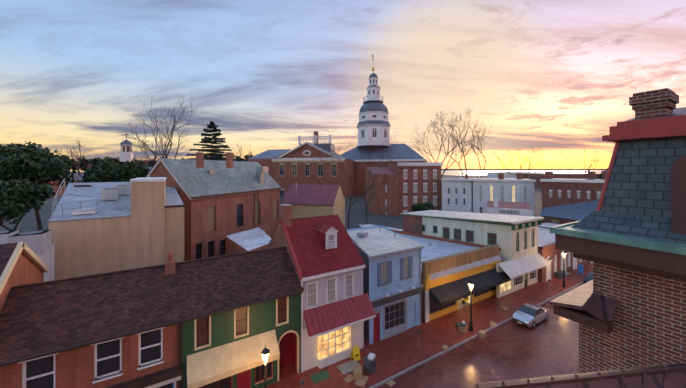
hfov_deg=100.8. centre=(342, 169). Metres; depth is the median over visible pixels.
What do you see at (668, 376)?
roof
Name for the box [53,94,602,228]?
bare trees
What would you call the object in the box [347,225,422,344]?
building
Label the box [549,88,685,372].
building
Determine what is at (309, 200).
yellow building
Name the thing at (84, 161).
tree line
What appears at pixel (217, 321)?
building
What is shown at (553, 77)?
sky
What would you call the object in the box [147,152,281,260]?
building slate
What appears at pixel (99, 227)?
tan building
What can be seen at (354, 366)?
clutter
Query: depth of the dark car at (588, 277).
37.20 m
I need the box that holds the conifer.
[186,120,238,160]
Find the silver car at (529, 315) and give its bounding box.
[512,303,548,327]
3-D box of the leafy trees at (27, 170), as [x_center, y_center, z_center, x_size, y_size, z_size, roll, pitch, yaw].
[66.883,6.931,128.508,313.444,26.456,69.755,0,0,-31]
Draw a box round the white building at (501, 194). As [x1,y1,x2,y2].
[441,173,535,215]
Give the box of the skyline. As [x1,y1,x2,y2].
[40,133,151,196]
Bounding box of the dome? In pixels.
[357,54,390,146]
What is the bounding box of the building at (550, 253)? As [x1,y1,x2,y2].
[538,223,592,282]
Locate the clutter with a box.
[259,222,507,387]
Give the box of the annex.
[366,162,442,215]
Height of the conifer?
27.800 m
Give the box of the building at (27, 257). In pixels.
[0,230,54,312]
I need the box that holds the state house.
[248,131,428,197]
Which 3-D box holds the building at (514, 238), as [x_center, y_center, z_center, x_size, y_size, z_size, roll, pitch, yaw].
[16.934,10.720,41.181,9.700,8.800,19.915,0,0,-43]
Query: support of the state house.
on the ground
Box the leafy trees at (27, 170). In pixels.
[0,140,607,230]
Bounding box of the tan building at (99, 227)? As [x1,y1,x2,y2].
[47,177,184,279]
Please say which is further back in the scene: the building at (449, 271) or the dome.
the dome
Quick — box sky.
[0,0,685,171]
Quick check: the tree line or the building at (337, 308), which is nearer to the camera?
the building at (337, 308)
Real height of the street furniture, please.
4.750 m
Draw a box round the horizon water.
[441,155,606,175]
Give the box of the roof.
[475,363,685,387]
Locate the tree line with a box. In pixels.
[59,154,256,187]
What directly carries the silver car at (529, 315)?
on the ground
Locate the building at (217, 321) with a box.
[0,246,303,387]
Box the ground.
[0,172,592,387]
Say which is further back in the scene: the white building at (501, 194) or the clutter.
the white building at (501, 194)
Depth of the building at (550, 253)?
40.23 m
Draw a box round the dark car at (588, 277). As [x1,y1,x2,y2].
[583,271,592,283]
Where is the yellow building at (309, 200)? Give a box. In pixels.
[225,183,344,254]
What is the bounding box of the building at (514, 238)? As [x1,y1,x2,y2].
[390,210,549,297]
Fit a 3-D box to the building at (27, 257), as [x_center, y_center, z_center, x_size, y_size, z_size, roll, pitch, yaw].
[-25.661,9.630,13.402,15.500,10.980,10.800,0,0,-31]
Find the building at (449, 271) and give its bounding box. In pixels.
[359,224,511,322]
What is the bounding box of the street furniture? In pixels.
[261,251,565,387]
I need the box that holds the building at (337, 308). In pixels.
[266,204,375,372]
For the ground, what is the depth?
24.38 m

